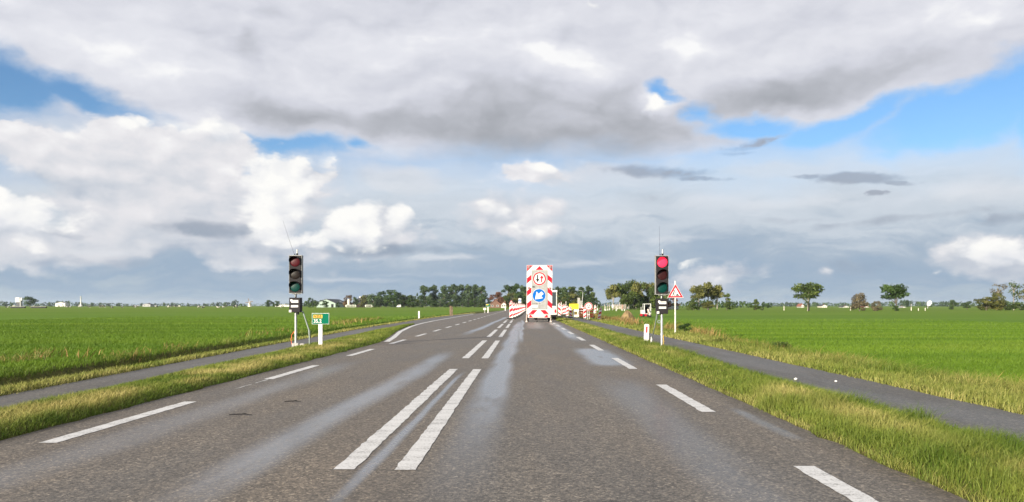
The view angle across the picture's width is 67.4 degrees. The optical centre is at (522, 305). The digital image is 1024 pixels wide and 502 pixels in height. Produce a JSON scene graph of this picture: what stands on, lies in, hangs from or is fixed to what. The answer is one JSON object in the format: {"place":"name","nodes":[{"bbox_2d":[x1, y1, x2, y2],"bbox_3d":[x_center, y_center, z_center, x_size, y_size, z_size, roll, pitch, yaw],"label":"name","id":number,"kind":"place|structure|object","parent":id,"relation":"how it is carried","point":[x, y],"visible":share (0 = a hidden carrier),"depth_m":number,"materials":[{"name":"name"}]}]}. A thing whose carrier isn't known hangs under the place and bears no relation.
{"place":"outdoors","nodes":[
{"label":"outdoors","id":0,"kind":"place"},
{"bbox_2d":[15,298,23,306],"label":"white tower","id":1,"kind":"structure","parent":0,"point":[19,302],"depth_m":980.50,"materials":[{"name":"paint"}]},
{"bbox_2d":[55,302,68,306],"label":"house","id":2,"kind":"structure","parent":0,"point":[65,304],"depth_m":1000.00,"materials":[{"name":"brick"}]},
{"bbox_2d":[142,303,154,306],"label":"house","id":3,"kind":"structure","parent":0,"point":[148,305],"depth_m":900.00,"materials":[{"name":"tile"}]},
{"bbox_2d":[0,313,474,407],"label":"cycle path","id":4,"kind":"structure","parent":0,"point":[8,400],"depth_m":14.64,"materials":[{"name":"grey asphalt"}]},
{"bbox_2d":[317,299,342,306],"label":"barn","id":5,"kind":"structure","parent":0,"point":[332,302],"depth_m":560.00,"materials":[{"name":"tile"}]},
{"bbox_2d":[0,307,969,501],"bbox_3d":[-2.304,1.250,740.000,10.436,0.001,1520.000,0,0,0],"label":"road","id":6,"kind":"structure","parent":0,"point":[545,410],"depth_m":7.12,"materials":[{"name":"grey asphalt"}]},
{"bbox_2d":[384,314,472,341],"bbox_3d":[-6.689,1.246,68.227,1.808,0.001,83.539,0,0,-2],"label":"edge line","id":7,"kind":"object","parent":6,"relation":"on","point":[394,336],"visible":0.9,"depth_m":36.93,"materials":[{"name":"paint"}]},
{"bbox_2d":[39,316,877,501],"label":"road markings","id":8,"kind":"object","parent":6,"relation":"on","point":[412,459],"visible":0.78,"depth_m":7.92,"materials":[{"name":"paint"}]},
{"bbox_2d":[507,302,515,318],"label":"barrier board","id":9,"kind":"object","parent":6,"relation":"on","point":[511,311],"visible":0.93,"depth_m":69.77,"materials":[{"name":"white paint"}]},
{"bbox_2d":[513,302,518,317],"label":"barrier board","id":10,"kind":"object","parent":6,"relation":"on","point":[514,310],"visible":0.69,"depth_m":75.97,"materials":[{"name":"white paint"}]},
{"bbox_2d":[526,265,551,321],"bbox_3d":[1.238,-0.915,60.494,2.040,4.331,4.250,0,0,0],"label":"arrow trailer","id":11,"kind":"object","parent":6,"relation":"on","point":[539,289],"visible":1,"depth_m":58.47,"materials":[{"name":"white paint"}]},
{"bbox_2d":[533,290,556,319],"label":"works truck","id":12,"kind":"object","parent":6,"relation":"on","point":[554,304],"visible":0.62,"depth_m":67.02,"materials":[{"name":"white paint"}]},
{"bbox_2d":[489,299,500,307],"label":"house","id":13,"kind":"structure","parent":0,"point":[495,304],"depth_m":430.00,"materials":[{"name":"brick"}]},
{"bbox_2d":[0,315,1023,387],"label":"meadow grass","id":14,"kind":"structure","parent":0,"point":[106,342],"depth_m":33.91,"materials":[{"name":"green plant"}]},
{"bbox_2d":[0,306,1023,501],"bbox_3d":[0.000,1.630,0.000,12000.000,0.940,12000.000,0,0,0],"label":"ground","id":15,"kind":"structure","parent":0,"point":[935,313],"depth_m":99.30,"materials":[{"name":"green plant"}]},
{"bbox_2d":[23,296,38,304],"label":"tree","id":16,"kind":"object","parent":15,"relation":"on","point":[32,301],"visible":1,"depth_m":758.63,"materials":[{"name":"green plant"}]},
{"bbox_2d":[284,225,309,346],"bbox_3d":[-6.752,-0.635,22.850,0.839,3.832,0.420,0,0,0],"label":"traffic light","id":17,"kind":"object","parent":15,"relation":"on","point":[295,277],"visible":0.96,"depth_m":22.83,"materials":[{"name":"metal"}]},
{"bbox_2d":[306,297,314,306],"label":"tree","id":18,"kind":"object","parent":15,"relation":"on","point":[311,303],"visible":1,"depth_m":519.04,"materials":[{"name":"green plant"}]},
{"bbox_2d":[312,313,328,345],"bbox_3d":[-5.950,0.751,22.600,0.504,1.058,0.060,0,0,0],"label":"kilometre sign","id":19,"kind":"object","parent":15,"relation":"on","point":[320,319],"visible":0.99,"depth_m":22.59,"materials":[{"name":"metal"}]},
{"bbox_2d":[342,295,352,306],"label":"tree","id":20,"kind":"object","parent":15,"relation":"on","point":[346,297],"visible":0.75,"depth_m":559.05,"materials":[{"name":"brown plant"}]},
{"bbox_2d":[353,296,358,304],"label":"tree","id":21,"kind":"object","parent":15,"relation":"on","point":[355,301],"visible":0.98,"depth_m":559.17,"materials":[{"name":"green plant"}]},
{"bbox_2d":[359,295,368,306],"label":"tree","id":22,"kind":"object","parent":15,"relation":"on","point":[363,303],"visible":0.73,"depth_m":559.96,"materials":[{"name":"green plant"}]},
{"bbox_2d":[366,294,380,306],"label":"tree","id":23,"kind":"object","parent":15,"relation":"on","point":[374,303],"visible":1,"depth_m":519.12,"materials":[{"name":"green plant"}]},
{"bbox_2d":[375,291,387,306],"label":"tree","id":24,"kind":"object","parent":15,"relation":"on","point":[383,303],"visible":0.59,"depth_m":533.28,"materials":[{"name":"green plant"}]},
{"bbox_2d":[383,290,401,306],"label":"tree","id":25,"kind":"object","parent":15,"relation":"on","point":[395,295],"visible":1,"depth_m":517.74,"materials":[{"name":"green plant"}]},
{"bbox_2d":[397,294,409,306],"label":"tree","id":26,"kind":"object","parent":15,"relation":"on","point":[405,297],"visible":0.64,"depth_m":531.19,"materials":[{"name":"green plant"}]},
{"bbox_2d":[405,298,415,305],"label":"tree","id":27,"kind":"object","parent":15,"relation":"on","point":[410,301],"visible":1,"depth_m":518.89,"materials":[{"name":"green plant"}]},
{"bbox_2d":[407,295,419,306],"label":"tree","id":28,"kind":"object","parent":15,"relation":"on","point":[414,297],"visible":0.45,"depth_m":548.11,"materials":[{"name":"green plant"}]},
{"bbox_2d":[418,285,432,306],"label":"tree","id":29,"kind":"object","parent":15,"relation":"on","point":[423,288],"visible":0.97,"depth_m":598.44,"materials":[{"name":"green plant"}]},
{"bbox_2d":[422,299,430,306],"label":"shrub","id":30,"kind":"object","parent":15,"relation":"on","point":[427,302],"visible":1,"depth_m":583.25,"materials":[{"name":"green plant"}]},
{"bbox_2d":[428,284,440,306],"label":"tree","id":31,"kind":"object","parent":15,"relation":"on","point":[433,288],"visible":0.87,"depth_m":609.89,"materials":[{"name":"green plant"}]},
{"bbox_2d":[434,299,445,306],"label":"shrub","id":32,"kind":"object","parent":15,"relation":"on","point":[441,302],"visible":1,"depth_m":583.11,"materials":[{"name":"green plant"}]},
{"bbox_2d":[437,285,450,299],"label":"tree","id":33,"kind":"object","parent":15,"relation":"on","point":[444,293],"visible":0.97,"depth_m":599.34,"materials":[{"name":"green plant"}]},
{"bbox_2d":[443,299,453,306],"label":"shrub","id":34,"kind":"object","parent":15,"relation":"on","point":[448,303],"visible":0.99,"depth_m":583.93,"materials":[{"name":"green plant"}]},
{"bbox_2d":[447,286,453,297],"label":"tree","id":35,"kind":"object","parent":15,"relation":"on","point":[448,289],"visible":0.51,"depth_m":610.61,"materials":[{"name":"green plant"}]},
{"bbox_2d":[449,284,461,306],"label":"tree","id":36,"kind":"object","parent":15,"relation":"on","point":[455,288],"visible":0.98,"depth_m":598.86,"materials":[{"name":"green plant"}]},
{"bbox_2d":[451,300,461,306],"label":"shrub","id":37,"kind":"object","parent":15,"relation":"on","point":[455,303],"visible":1,"depth_m":583.05,"materials":[{"name":"green plant"}]},
{"bbox_2d":[458,284,465,306],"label":"tree","id":38,"kind":"object","parent":15,"relation":"on","point":[462,287],"visible":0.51,"depth_m":610.17,"materials":[{"name":"green plant"}]},
{"bbox_2d":[459,299,469,306],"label":"shrub","id":39,"kind":"object","parent":15,"relation":"on","point":[465,301],"visible":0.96,"depth_m":583.08,"materials":[{"name":"green plant"}]},
{"bbox_2d":[462,284,474,303],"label":"tree","id":40,"kind":"object","parent":15,"relation":"on","point":[468,293],"visible":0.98,"depth_m":598.29,"materials":[{"name":"green plant"}]},
{"bbox_2d":[469,298,477,306],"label":"shrub","id":41,"kind":"object","parent":15,"relation":"on","point":[471,302],"visible":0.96,"depth_m":582.92,"materials":[{"name":"green plant"}]},
{"bbox_2d":[470,284,479,305],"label":"tree","id":42,"kind":"object","parent":15,"relation":"on","point":[475,292],"visible":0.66,"depth_m":609.85,"materials":[{"name":"green plant"}]},
{"bbox_2d":[476,286,486,298],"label":"tree","id":43,"kind":"object","parent":15,"relation":"on","point":[479,290],"visible":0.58,"depth_m":598.90,"materials":[{"name":"green plant"}]},
{"bbox_2d":[476,293,488,306],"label":"shrub","id":44,"kind":"object","parent":15,"relation":"on","point":[482,298],"visible":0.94,"depth_m":583.91,"materials":[{"name":"green plant"}]},
{"bbox_2d":[488,292,503,302],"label":"tree","id":45,"kind":"object","parent":15,"relation":"on","point":[498,296],"visible":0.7,"depth_m":468.18,"materials":[{"name":"orange plant"}]},
{"bbox_2d":[501,285,512,307],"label":"tree","id":46,"kind":"object","parent":15,"relation":"on","point":[508,288],"visible":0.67,"depth_m":498.16,"materials":[{"name":"green plant"}]},
{"bbox_2d":[0,311,1022,381],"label":"roadside weeds","id":47,"kind":"object","parent":15,"relation":"on","point":[671,326],"visible":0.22,"depth_m":33.33,"materials":[{"name":"green plant"}]},
{"bbox_2d":[505,293,517,307],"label":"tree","id":48,"kind":"object","parent":15,"relation":"on","point":[511,294],"visible":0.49,"depth_m":487.22,"materials":[{"name":"green plant"}]},
{"bbox_2d":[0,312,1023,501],"bbox_3d":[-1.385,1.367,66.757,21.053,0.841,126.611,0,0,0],"label":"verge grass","id":49,"kind":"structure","parent":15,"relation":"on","point":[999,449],"depth_m":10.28,"materials":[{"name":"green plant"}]},
{"bbox_2d":[0,299,1023,307],"bbox_3d":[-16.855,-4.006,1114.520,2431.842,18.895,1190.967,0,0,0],"label":"distant woods","id":50,"kind":"object","parent":15,"relation":"on","point":[906,303],"visible":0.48,"depth_m":1211.87,"materials":[{"name":"green plant"}]},
{"bbox_2d":[510,283,519,300],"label":"tree","id":51,"kind":"object","parent":15,"relation":"on","point":[515,288],"visible":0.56,"depth_m":498.51,"materials":[{"name":"green plant"}]},
{"bbox_2d":[513,291,526,303],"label":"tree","id":52,"kind":"object","parent":15,"relation":"on","point":[519,295],"visible":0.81,"depth_m":485.48,"materials":[{"name":"green plant"}]},
{"bbox_2d":[518,285,526,293],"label":"tree","id":53,"kind":"object","parent":15,"relation":"on","point":[522,288],"visible":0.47,"depth_m":498.54,"materials":[{"name":"green plant"}]},
{"bbox_2d":[555,286,561,307],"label":"tree","id":54,"kind":"object","parent":15,"relation":"on","point":[557,288],"visible":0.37,"depth_m":506.92,"materials":[{"name":"green plant"}]},
{"bbox_2d":[557,302,562,316],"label":"barrier board","id":55,"kind":"object","parent":15,"relation":"on","point":[559,309],"visible":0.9,"depth_m":81.97,"materials":[{"name":"white paint"}]},
{"bbox_2d":[559,286,567,299],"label":"tree","id":56,"kind":"object","parent":15,"relation":"on","point":[563,289],"visible":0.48,"depth_m":499.20,"materials":[{"name":"green plant"}]},
{"bbox_2d":[559,292,574,306],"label":"bush","id":57,"kind":"object","parent":15,"relation":"on","point":[566,299],"visible":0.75,"depth_m":482.94,"materials":[{"name":"green plant"}]},
{"bbox_2d":[568,287,578,301],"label":"tree","id":58,"kind":"object","parent":15,"relation":"on","point":[572,289],"visible":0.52,"depth_m":506.62,"materials":[{"name":"green plant"}]},
{"bbox_2d":[569,304,578,314],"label":"yellow sign","id":59,"kind":"object","parent":15,"relation":"on","point":[574,306],"visible":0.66,"depth_m":83.98,"materials":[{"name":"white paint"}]},
{"bbox_2d":[567,292,581,303],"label":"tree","id":60,"kind":"object","parent":15,"relation":"on","point":[572,295],"visible":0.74,"depth_m":483.21,"materials":[{"name":"green plant"}]},
{"bbox_2d":[576,287,586,298],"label":"tree","id":61,"kind":"object","parent":15,"relation":"on","point":[581,289],"visible":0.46,"depth_m":498.18,"materials":[{"name":"green plant"}]},
{"bbox_2d":[576,292,592,306],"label":"bush","id":62,"kind":"object","parent":15,"relation":"on","point":[584,296],"visible":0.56,"depth_m":484.40,"materials":[{"name":"green plant"}]},
{"bbox_2d":[579,308,592,317],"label":"plank barrier","id":63,"kind":"object","parent":15,"relation":"on","point":[581,315],"visible":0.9,"depth_m":72.98,"materials":[{"name":"orange paint"}]},
{"bbox_2d":[584,302,592,318],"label":"prohibition sign","id":64,"kind":"object","parent":15,"relation":"on","point":[588,306],"visible":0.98,"depth_m":66.98,"materials":[{"name":"white metal"}]},
{"bbox_2d":[584,286,593,301],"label":"tree","id":65,"kind":"object","parent":15,"relation":"on","point":[588,289],"visible":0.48,"depth_m":507.11,"materials":[{"name":"green plant"}]},
{"bbox_2d":[586,297,598,307],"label":"bush","id":66,"kind":"object","parent":15,"relation":"on","point":[595,302],"visible":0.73,"depth_m":484.62,"materials":[{"name":"green plant"}]},
{"bbox_2d":[604,284,619,309],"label":"tree","id":67,"kind":"object","parent":15,"relation":"on","point":[612,292],"visible":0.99,"depth_m":299.18,"materials":[{"name":"green plant"}]},
{"bbox_2d":[617,283,629,298],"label":"tree","id":68,"kind":"object","parent":15,"relation":"on","point":[622,287],"visible":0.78,"depth_m":307.74,"materials":[{"name":"green plant"}]},
{"bbox_2d":[619,294,634,309],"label":"bush","id":69,"kind":"object","parent":15,"relation":"on","point":[623,299],"visible":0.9,"depth_m":295.12,"materials":[{"name":"green plant"}]},
{"bbox_2d":[621,310,634,320],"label":"soil heap","id":70,"kind":"object","parent":15,"relation":"on","point":[627,313],"visible":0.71,"depth_m":73.72,"materials":[{"name":"beige sand"}]},
{"bbox_2d":[625,279,635,308],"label":"tree","id":71,"kind":"object","parent":15,"relation":"on","point":[630,283],"visible":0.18,"depth_m":315.72,"materials":[{"name":"green plant"}]},
{"bbox_2d":[627,290,641,309],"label":"bush","id":72,"kind":"object","parent":15,"relation":"on","point":[633,294],"visible":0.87,"depth_m":297.92,"materials":[{"name":"green plant"}]},
{"bbox_2d":[629,281,643,297],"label":"tree","id":73,"kind":"object","parent":15,"relation":"on","point":[636,287],"visible":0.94,"depth_m":299.62,"materials":[{"name":"green plant"}]},
{"bbox_2d":[634,296,648,309],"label":"bush","id":74,"kind":"object","parent":15,"relation":"on","point":[642,300],"visible":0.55,"depth_m":300.23,"materials":[{"name":"green plant"}]},
{"bbox_2d":[633,281,653,309],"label":"tree","id":75,"kind":"object","parent":15,"relation":"on","point":[643,287],"visible":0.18,"depth_m":308.64,"materials":[{"name":"green plant"}]},
{"bbox_2d":[640,304,650,316],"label":"mini excavator","id":76,"kind":"object","parent":15,"relation":"on","point":[646,311],"visible":1,"depth_m":103.41,"materials":[{"name":"metal"}]},
{"bbox_2d":[644,324,648,339],"bbox_3d":[3.924,0.928,24.398,0.144,0.685,0.094,2,0,0],"label":"marker post","id":77,"kind":"object","parent":15,"relation":"on","point":[646,331],"visible":0.85,"depth_m":24.36,"materials":[{"name":"white paint"}]},
{"bbox_2d":[641,282,654,291],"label":"tree","id":78,"kind":"object","parent":15,"relation":"on","point":[648,286],"visible":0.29,"depth_m":317.39,"materials":[{"name":"green plant"}]},
{"bbox_2d":[644,296,655,306],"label":"bush","id":79,"kind":"object","parent":15,"relation":"on","point":[647,298],"visible":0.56,"depth_m":304.09,"materials":[{"name":"green plant"}]},
{"bbox_2d":[647,285,668,304],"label":"tree","id":80,"kind":"object","parent":15,"relation":"on","point":[653,298],"visible":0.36,"depth_m":298.78,"materials":[{"name":"green plant"}]},
{"bbox_2d":[650,235,668,344],"bbox_3d":[4.058,-0.501,22.759,0.392,3.657,1.237,0,0,0],"label":"traffic light","id":81,"kind":"object","parent":15,"relation":"on","point":[661,274],"visible":0.92,"depth_m":22.33,"materials":[{"name":"metal"}]},
{"bbox_2d":[663,291,679,306],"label":"bush","id":82,"kind":"object","parent":15,"relation":"on","point":[670,304],"visible":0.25,"depth_m":328.31,"materials":[{"name":"orange plant"}]},
{"bbox_2d":[667,281,682,332],"bbox_3d":[6.636,0.250,33.421,0.710,2.660,0.086,0,0,0],"label":"warning sign","id":83,"kind":"object","parent":15,"relation":"on","point":[675,292],"visible":0.88,"depth_m":33.39,"materials":[{"name":"white metal"}]},
{"bbox_2d":[678,323,692,331],"bbox_3d":[7.966,1.109,38.009,0.764,0.532,0.745,0,0,-19],"label":"shrub","id":84,"kind":"object","parent":15,"relation":"on","point":[684,326],"visible":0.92,"depth_m":37.85,"materials":[{"name":"green plant"}]},
{"bbox_2d":[686,298,699,309],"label":"bush","id":85,"kind":"object","parent":15,"relation":"on","point":[692,304],"visible":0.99,"depth_m":265.74,"materials":[{"name":"green plant"}]},
{"bbox_2d":[689,284,706,309],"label":"tree","id":86,"kind":"object","parent":15,"relation":"on","point":[700,291],"visible":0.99,"depth_m":269.41,"materials":[{"name":"green plant"}]},
{"bbox_2d":[699,300,714,309],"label":"bush","id":87,"kind":"object","parent":15,"relation":"on","point":[706,304],"visible":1,"depth_m":267.18,"materials":[{"name":"green plant"}]},
{"bbox_2d":[703,282,716,309],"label":"tree","id":88,"kind":"object","parent":15,"relation":"on","point":[710,289],"visible":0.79,"depth_m":272.72,"materials":[{"name":"green plant"}]},
{"bbox_2d":[710,284,724,309],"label":"tree","id":89,"kind":"object","parent":15,"relation":"on","point":[718,290],"visible":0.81,"depth_m":277.39,"materials":[{"name":"green plant"}]},
{"bbox_2d":[723,293,735,309],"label":"bush","id":90,"kind":"object","parent":15,"relation":"on","point":[728,303],"visible":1,"depth_m":261.65,"materials":[{"name":"green plant"}]},
{"bbox_2d":[750,299,760,309],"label":"bush","id":91,"kind":"object","parent":15,"relation":"on","point":[755,301],"visible":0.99,"depth_m":264.71,"materials":[{"name":"green plant"}]},
{"bbox_2d":[772,341,792,351],"bbox_3d":[7.423,1.323,21.987,0.734,0.615,0.726,0,0,31],"label":"shrub","id":92,"kind":"object","parent":15,"relation":"on","point":[785,344],"visible":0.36,"depth_m":21.88,"materials":[{"name":"green plant"}]},
{"bbox_2d":[803,293,810,310],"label":"tree","id":93,"kind":"object","parent":15,"relation":"on","point":[808,299],"visible":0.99,"depth_m":220.29,"materials":[{"name":"green plant"}]},
{"bbox_2d":[791,282,823,310],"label":"tree","id":94,"kind":"object","parent":15,"relation":"on","point":[811,289],"visible":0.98,"depth_m":221.21,"materials":[{"name":"green plant"}]},
{"bbox_2d":[849,292,868,310],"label":"bush","id":95,"kind":"object","parent":15,"relation":"on","point":[858,303],"visible":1,"depth_m":225.45,"materials":[{"name":"beige plant"}]},
{"bbox_2d":[871,301,882,310],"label":"bush","id":96,"kind":"object","parent":15,"relation":"on","point":[875,308],"visible":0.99,"depth_m":227.78,"materials":[{"name":"beige plant"}]},
{"bbox_2d":[880,283,910,310],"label":"tree","id":97,"kind":"object","parent":15,"relation":"on","point":[897,290],"visible":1,"depth_m":231.25,"materials":[{"name":"green plant"}]},
{"bbox_2d":[948,300,958,309],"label":"bush","id":98,"kind":"object","parent":15,"relation":"on","point":[952,304],"visible":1,"depth_m":299.76,"materials":[{"name":"green plant"}]},
{"bbox_2d":[961,301,973,309],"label":"bush","id":99,"kind":"object","parent":15,"relation":"on","point":[966,304],"visible":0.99,"depth_m":299.16,"materials":[{"name":"green plant"}]},
{"bbox_2d":[974,297,1004,309],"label":"bush","id":100,"kind":"object","parent":15,"relation":"on","point":[986,302],"visible":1,"depth_m":257.29,"materials":[{"name":"green plant"}]},
{"bbox_2d":[989,292,1005,309],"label":"bush","id":101,"kind":"object","parent":15,"relation":"on","point":[1000,295],"visible":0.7,"depth_m":256.70,"materials":[{"name":"green plant"}]},
{"bbox_2d":[990,284,1007,309],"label":"tree","id":102,"kind":"object","parent":15,"relation":"on","point":[999,290],"visible":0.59,"depth_m":261.66,"materials":[{"name":"beige plant"}]},
{"bbox_2d":[999,300,1017,309],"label":"bush","id":103,"kind":"object","parent":15,"relation":"on","point":[1008,306],"visible":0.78,"depth_m":256.46,"materials":[{"name":"green plant"}]},
{"bbox_2d":[1009,280,1021,309],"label":"tree","id":104,"kind":"object","parent":15,"relation":"on","point":[1013,285],"visible":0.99,"depth_m":266.64,"materials":[{"name":"green plant"}]},
{"bbox_2d":[1013,303,1023,309],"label":"bush","id":105,"kind":"object","parent":15,"relation":"on","point":[1018,305],"visible":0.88,"depth_m":257.48,"materials":[{"name":"green plant"}]},
{"bbox_2d":[1016,284,1023,300],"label":"tree","id":106,"kind":"object","parent":15,"relation":"on","point":[1020,293],"visible":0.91,"depth_m":271.97,"materials":[{"name":"green plant"}]},
{"bbox_2d":[0,0,1023,305],"label":"sky","id":107,"kind":"structure","parent":0,"point":[152,151],"materials":[{"name":"white"}]},
{"bbox_2d":[563,316,1023,448],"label":"cycle path","id":108,"kind":"structure","parent":0,"point":[968,414],"depth_m":11.15,"materials":[{"name":"grey asphalt"}]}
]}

